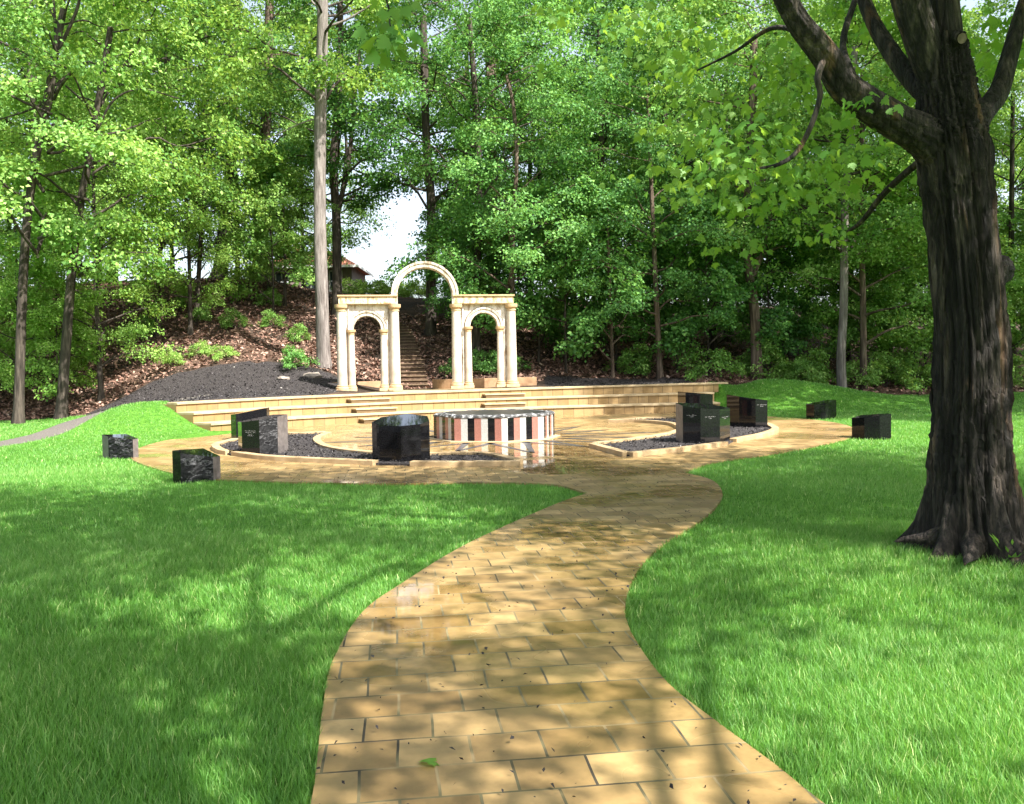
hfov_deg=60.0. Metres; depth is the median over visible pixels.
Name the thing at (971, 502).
maple tree
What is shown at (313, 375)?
rock
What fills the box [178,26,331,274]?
crest tree
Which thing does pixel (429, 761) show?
fallen leaf
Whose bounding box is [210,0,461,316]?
forked tree
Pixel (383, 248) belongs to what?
sky
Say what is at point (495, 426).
striped drum
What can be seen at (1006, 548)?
weed plant
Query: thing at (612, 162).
woodland tree
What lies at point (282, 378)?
rock
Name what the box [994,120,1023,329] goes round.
ridge tree
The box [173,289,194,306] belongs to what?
shrub
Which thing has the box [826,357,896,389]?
shrub
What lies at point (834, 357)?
sapling
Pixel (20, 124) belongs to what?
woodland tree
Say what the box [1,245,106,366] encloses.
sapling
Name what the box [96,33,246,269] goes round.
crest tree
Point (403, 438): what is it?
granite monument
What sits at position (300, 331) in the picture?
shrub
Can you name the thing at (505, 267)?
sapling
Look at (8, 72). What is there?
woodland tree
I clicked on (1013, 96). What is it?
thick trunk tree
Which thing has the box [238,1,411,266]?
woodland tree
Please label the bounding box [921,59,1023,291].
ridge tree
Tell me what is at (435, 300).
sapling
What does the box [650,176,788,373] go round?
sapling
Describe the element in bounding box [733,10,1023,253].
woodland tree
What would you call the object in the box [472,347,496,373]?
shrub
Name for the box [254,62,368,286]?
crest tree
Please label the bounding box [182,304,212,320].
shrub
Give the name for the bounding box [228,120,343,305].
understory tree
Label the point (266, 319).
shrub
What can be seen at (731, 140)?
ridge tree
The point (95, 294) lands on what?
understory tree
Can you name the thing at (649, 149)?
young tree
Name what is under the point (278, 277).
window
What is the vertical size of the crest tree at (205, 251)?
17.604 m
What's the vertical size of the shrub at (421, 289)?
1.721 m
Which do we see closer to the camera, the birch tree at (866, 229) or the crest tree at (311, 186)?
the birch tree at (866, 229)
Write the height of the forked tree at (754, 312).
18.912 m
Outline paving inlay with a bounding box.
[325,426,654,452]
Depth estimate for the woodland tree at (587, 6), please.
43.51 m
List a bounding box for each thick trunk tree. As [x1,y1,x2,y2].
[120,0,349,278]
[149,0,384,281]
[788,1,1023,372]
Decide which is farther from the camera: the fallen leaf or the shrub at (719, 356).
the shrub at (719, 356)
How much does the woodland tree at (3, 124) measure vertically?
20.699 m
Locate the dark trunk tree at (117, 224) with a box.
[0,0,282,418]
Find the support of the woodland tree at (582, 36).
on the ground at (412, 307)
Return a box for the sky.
[0,0,1023,312]
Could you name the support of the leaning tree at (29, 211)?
on the ground at (412, 307)
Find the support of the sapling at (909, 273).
on the ground at (412, 307)
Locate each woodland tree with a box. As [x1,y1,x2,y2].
[0,0,115,285]
[0,0,144,173]
[0,0,181,336]
[0,10,21,238]
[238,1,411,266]
[466,0,676,295]
[490,0,707,344]
[517,0,716,275]
[544,0,783,345]
[620,0,855,341]
[629,1,814,305]
[714,1,881,336]
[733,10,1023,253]
[758,0,929,375]
[840,0,1023,350]
[903,12,1023,376]
[966,0,1023,213]
[980,68,1023,270]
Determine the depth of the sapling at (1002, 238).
43.69 m
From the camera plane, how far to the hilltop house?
64.19 m
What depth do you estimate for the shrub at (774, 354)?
37.72 m
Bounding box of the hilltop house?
[269,248,373,291]
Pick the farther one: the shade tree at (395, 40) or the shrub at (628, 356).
the shrub at (628, 356)
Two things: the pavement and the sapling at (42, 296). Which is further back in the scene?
the sapling at (42, 296)
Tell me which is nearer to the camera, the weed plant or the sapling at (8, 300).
the weed plant
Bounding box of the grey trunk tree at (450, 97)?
[393,0,591,316]
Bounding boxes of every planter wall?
[332,381,380,387]
[432,377,536,388]
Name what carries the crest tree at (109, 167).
on the ground at (412, 307)
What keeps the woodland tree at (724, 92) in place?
on the ground at (412, 307)
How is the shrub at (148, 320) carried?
on the ground at (412, 307)
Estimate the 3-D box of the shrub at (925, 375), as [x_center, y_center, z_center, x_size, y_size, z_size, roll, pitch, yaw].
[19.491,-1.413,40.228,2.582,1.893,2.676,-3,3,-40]
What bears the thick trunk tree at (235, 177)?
on the ground at (412, 307)
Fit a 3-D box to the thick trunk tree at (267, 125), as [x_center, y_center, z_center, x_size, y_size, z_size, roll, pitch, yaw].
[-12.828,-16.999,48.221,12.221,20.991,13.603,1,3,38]
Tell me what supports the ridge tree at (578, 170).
on the ground at (412, 307)
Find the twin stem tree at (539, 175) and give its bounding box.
[413,0,656,322]
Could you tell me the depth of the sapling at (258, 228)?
43.13 m
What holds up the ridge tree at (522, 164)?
on the ground at (412, 307)
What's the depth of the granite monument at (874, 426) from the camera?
19.02 m
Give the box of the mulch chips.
[88,361,770,462]
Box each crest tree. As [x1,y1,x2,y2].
[0,17,107,277]
[4,0,210,282]
[19,0,226,280]
[33,12,152,248]
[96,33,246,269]
[177,4,328,270]
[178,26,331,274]
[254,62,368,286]
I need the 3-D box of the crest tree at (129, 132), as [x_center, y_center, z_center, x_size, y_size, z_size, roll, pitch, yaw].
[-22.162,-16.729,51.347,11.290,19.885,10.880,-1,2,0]
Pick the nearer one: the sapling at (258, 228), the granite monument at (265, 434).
the granite monument at (265, 434)
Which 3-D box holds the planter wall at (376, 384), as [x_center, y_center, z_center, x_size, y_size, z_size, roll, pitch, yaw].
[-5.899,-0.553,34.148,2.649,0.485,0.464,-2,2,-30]
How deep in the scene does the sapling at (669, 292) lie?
38.10 m
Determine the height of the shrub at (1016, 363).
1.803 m
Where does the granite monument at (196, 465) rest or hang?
on the ground at (412, 307)
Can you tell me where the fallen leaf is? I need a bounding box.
[419,758,439,765]
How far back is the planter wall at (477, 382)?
34.17 m
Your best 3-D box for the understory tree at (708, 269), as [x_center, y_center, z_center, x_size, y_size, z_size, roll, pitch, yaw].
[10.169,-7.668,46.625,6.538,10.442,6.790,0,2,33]
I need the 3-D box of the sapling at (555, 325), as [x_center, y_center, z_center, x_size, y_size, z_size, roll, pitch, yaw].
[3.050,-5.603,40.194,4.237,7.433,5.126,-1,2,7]
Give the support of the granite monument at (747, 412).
on the planting bed at (646, 451)
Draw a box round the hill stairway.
[366,314,429,389]
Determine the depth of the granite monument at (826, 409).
26.49 m
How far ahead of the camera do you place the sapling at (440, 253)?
47.88 m
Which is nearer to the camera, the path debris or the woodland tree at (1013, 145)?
the path debris
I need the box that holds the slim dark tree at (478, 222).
[326,0,625,357]
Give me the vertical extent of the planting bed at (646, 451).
0.115 m
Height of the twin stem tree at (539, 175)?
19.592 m
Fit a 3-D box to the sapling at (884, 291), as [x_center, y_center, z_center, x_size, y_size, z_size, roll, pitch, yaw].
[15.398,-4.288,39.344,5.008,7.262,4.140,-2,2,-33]
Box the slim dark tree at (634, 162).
[563,0,830,358]
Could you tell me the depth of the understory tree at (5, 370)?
33.83 m
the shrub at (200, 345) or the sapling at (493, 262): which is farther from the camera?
the sapling at (493, 262)
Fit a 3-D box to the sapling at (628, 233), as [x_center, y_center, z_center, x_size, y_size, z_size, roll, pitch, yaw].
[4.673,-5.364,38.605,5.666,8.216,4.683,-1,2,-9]
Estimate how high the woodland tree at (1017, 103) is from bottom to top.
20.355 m
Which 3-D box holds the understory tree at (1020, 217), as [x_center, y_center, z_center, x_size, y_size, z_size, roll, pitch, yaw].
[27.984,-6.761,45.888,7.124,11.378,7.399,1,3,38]
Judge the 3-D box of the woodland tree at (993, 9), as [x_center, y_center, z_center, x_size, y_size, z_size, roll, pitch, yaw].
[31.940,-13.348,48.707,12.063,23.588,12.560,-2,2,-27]
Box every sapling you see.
[0,259,40,375]
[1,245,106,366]
[8,260,109,401]
[219,160,329,312]
[219,165,303,288]
[413,194,449,297]
[419,189,502,322]
[424,201,464,292]
[428,197,525,330]
[449,226,503,322]
[464,213,538,328]
[476,176,582,362]
[486,223,526,291]
[504,174,634,373]
[533,206,613,358]
[555,194,693,370]
[591,167,695,355]
[628,203,731,370]
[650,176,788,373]
[677,208,771,367]
[698,182,829,370]
[739,236,835,365]
[796,230,909,370]
[819,237,923,361]
[827,211,932,380]
[883,223,933,386]
[904,214,1015,362]
[914,238,1011,352]
[1001,237,1023,357]
[1008,220,1023,346]
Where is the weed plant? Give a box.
[990,534,1021,556]
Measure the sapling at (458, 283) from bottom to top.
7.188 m
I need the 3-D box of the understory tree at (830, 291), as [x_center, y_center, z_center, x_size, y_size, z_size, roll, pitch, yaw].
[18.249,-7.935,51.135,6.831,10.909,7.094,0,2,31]
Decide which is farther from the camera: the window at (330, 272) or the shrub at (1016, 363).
the window at (330, 272)
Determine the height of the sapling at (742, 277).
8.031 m
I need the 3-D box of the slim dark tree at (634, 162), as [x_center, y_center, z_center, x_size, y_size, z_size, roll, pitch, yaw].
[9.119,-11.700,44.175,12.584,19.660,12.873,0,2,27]
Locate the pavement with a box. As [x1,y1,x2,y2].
[131,413,851,803]
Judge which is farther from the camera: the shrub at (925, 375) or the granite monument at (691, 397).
the shrub at (925, 375)
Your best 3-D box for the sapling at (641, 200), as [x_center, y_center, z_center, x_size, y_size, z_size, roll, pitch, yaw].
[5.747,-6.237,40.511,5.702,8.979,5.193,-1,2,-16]
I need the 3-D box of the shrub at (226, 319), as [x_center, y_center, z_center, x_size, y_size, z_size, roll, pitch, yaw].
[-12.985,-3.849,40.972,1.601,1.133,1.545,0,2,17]
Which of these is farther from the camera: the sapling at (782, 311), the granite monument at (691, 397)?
the sapling at (782, 311)
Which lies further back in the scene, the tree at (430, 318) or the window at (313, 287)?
the window at (313, 287)
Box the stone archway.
[334,261,519,390]
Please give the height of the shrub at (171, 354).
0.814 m
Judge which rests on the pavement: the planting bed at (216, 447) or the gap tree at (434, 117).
the planting bed at (216, 447)
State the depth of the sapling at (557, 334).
38.93 m
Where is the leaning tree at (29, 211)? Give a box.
[0,0,234,423]
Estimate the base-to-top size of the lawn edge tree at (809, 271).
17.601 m
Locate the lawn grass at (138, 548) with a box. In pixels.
[0,378,1023,803]
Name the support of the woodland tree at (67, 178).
on the ground at (412, 307)
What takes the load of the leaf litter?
on the ground at (412, 307)
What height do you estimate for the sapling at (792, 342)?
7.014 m
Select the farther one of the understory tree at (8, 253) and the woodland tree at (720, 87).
the woodland tree at (720, 87)
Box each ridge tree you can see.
[483,84,573,281]
[531,63,625,299]
[570,44,722,257]
[672,44,800,316]
[764,51,904,326]
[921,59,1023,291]
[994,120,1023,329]
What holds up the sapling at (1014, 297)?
on the ground at (412, 307)
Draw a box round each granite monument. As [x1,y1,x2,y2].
[102,434,138,458]
[172,448,220,483]
[231,407,269,437]
[238,414,287,453]
[372,414,429,461]
[676,403,729,442]
[678,391,712,404]
[727,395,767,427]
[806,400,835,419]
[852,413,890,439]
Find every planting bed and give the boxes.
[211,431,522,466]
[589,416,778,456]
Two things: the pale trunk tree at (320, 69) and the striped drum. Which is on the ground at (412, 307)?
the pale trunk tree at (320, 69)
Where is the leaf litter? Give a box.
[0,278,1023,419]
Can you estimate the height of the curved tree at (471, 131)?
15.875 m
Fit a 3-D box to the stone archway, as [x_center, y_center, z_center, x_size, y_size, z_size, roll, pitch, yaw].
[-3.093,-2.767,32.416,6.686,4.699,0.733,-1,2,-9]
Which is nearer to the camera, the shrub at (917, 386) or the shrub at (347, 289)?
the shrub at (917, 386)
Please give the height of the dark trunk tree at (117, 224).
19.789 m
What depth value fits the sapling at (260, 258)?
46.34 m
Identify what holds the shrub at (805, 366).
on the ground at (412, 307)
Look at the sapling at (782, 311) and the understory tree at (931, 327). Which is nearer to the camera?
the sapling at (782, 311)
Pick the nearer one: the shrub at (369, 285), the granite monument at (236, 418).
the granite monument at (236, 418)
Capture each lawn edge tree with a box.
[752,0,1022,389]
[792,4,1023,377]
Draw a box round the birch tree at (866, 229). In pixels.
[678,0,1016,387]
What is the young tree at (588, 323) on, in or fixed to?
on the ground at (412, 307)
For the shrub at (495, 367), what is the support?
on the ground at (412, 307)
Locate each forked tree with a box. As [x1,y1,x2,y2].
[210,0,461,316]
[617,0,900,379]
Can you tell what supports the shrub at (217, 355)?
on the ground at (412, 307)
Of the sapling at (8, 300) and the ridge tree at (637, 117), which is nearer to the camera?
the sapling at (8, 300)
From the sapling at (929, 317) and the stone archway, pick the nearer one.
the stone archway
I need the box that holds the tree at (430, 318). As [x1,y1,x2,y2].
[306,0,543,336]
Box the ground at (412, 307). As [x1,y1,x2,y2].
[0,279,1023,803]
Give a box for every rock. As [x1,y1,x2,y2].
[276,376,289,379]
[303,372,321,377]
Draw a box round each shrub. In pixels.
[136,314,164,334]
[152,352,191,365]
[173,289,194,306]
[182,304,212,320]
[184,339,211,355]
[205,343,239,360]
[217,306,252,328]
[253,287,283,305]
[258,309,287,328]
[281,343,319,368]
[284,322,311,341]
[330,277,378,294]
[353,278,390,294]
[371,278,414,297]
[388,281,425,297]
[398,278,439,297]
[437,356,493,375]
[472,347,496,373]
[478,357,531,373]
[602,340,654,377]
[671,345,750,381]
[736,337,794,378]
[766,357,831,384]
[775,346,834,382]
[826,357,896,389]
[867,348,921,386]
[885,361,931,392]
[921,355,931,386]
[1012,354,1023,386]
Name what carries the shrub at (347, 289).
on the ground at (412, 307)
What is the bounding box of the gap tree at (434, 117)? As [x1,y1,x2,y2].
[357,0,545,200]
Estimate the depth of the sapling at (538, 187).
36.67 m
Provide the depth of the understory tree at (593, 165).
48.91 m
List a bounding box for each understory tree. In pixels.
[0,91,206,400]
[0,139,39,334]
[0,169,103,393]
[0,177,63,353]
[108,86,248,334]
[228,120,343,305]
[503,95,642,315]
[566,126,685,323]
[647,156,769,348]
[719,144,851,360]
[789,175,879,356]
[909,204,1019,360]
[998,177,1023,345]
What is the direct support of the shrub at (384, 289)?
on the ground at (412, 307)
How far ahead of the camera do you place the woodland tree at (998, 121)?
54.12 m
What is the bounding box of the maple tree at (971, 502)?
[529,0,1023,565]
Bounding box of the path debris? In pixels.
[278,460,795,803]
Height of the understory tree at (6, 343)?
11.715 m
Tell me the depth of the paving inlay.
19.40 m
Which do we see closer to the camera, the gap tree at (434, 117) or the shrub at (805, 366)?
the shrub at (805, 366)
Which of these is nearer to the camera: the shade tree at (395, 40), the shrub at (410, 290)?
the shade tree at (395, 40)
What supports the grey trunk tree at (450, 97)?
on the ground at (412, 307)
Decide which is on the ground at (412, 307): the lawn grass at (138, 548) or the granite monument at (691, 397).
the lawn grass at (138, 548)
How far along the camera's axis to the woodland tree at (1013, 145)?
45.62 m
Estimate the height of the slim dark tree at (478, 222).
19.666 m
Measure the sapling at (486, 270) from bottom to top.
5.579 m
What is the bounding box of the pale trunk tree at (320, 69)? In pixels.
[193,0,414,368]
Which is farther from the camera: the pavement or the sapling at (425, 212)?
the sapling at (425, 212)
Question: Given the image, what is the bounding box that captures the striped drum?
[430,409,559,442]
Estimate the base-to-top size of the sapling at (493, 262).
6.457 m
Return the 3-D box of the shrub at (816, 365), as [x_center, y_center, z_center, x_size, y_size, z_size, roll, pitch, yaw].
[12.742,-1.503,38.039,2.533,1.792,2.444,-1,2,-5]
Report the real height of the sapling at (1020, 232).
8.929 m
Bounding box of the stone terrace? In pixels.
[162,382,727,430]
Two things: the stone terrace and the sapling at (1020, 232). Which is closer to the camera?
the stone terrace
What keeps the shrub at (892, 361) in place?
on the ground at (412, 307)
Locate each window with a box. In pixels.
[275,271,288,282]
[305,271,314,288]
[329,271,342,291]
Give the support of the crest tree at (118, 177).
on the ground at (412, 307)
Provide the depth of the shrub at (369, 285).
59.62 m
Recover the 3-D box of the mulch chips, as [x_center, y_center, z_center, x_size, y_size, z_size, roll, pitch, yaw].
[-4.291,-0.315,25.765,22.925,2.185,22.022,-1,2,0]
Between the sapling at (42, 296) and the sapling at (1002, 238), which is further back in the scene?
the sapling at (1002, 238)
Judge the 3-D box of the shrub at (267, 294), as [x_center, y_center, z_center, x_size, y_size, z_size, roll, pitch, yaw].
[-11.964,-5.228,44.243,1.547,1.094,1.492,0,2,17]
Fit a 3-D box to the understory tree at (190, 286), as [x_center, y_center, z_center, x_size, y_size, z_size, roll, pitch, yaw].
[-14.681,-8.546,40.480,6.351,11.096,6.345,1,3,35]
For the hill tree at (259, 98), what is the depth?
40.59 m
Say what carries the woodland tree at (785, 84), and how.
on the ground at (412, 307)
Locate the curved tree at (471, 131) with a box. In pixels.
[406,0,624,329]
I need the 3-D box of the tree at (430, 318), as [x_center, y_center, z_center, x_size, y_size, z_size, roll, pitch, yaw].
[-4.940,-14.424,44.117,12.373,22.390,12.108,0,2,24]
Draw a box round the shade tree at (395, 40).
[348,0,425,71]
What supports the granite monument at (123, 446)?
on the ground at (412, 307)
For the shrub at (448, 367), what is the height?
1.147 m
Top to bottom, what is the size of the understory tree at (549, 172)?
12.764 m
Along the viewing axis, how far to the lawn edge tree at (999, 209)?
41.03 m
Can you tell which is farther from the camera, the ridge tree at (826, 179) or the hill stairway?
the ridge tree at (826, 179)
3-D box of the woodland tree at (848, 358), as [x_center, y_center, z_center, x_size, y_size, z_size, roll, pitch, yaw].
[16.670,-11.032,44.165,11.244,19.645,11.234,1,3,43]
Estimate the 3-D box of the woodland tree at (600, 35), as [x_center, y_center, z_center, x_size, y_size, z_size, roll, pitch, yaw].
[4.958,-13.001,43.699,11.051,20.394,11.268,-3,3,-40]
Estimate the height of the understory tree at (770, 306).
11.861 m
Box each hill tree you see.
[48,0,288,337]
[67,0,354,323]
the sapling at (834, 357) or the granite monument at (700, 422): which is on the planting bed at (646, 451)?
the granite monument at (700, 422)
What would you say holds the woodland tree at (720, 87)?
on the ground at (412, 307)
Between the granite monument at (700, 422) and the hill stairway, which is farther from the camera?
the hill stairway
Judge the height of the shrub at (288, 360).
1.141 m
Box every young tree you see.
[543,15,742,379]
[553,168,689,377]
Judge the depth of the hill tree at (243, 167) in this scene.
39.96 m
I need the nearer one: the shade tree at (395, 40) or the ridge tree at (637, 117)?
the shade tree at (395, 40)
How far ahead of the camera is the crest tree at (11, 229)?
49.45 m
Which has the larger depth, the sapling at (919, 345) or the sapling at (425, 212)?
the sapling at (425, 212)

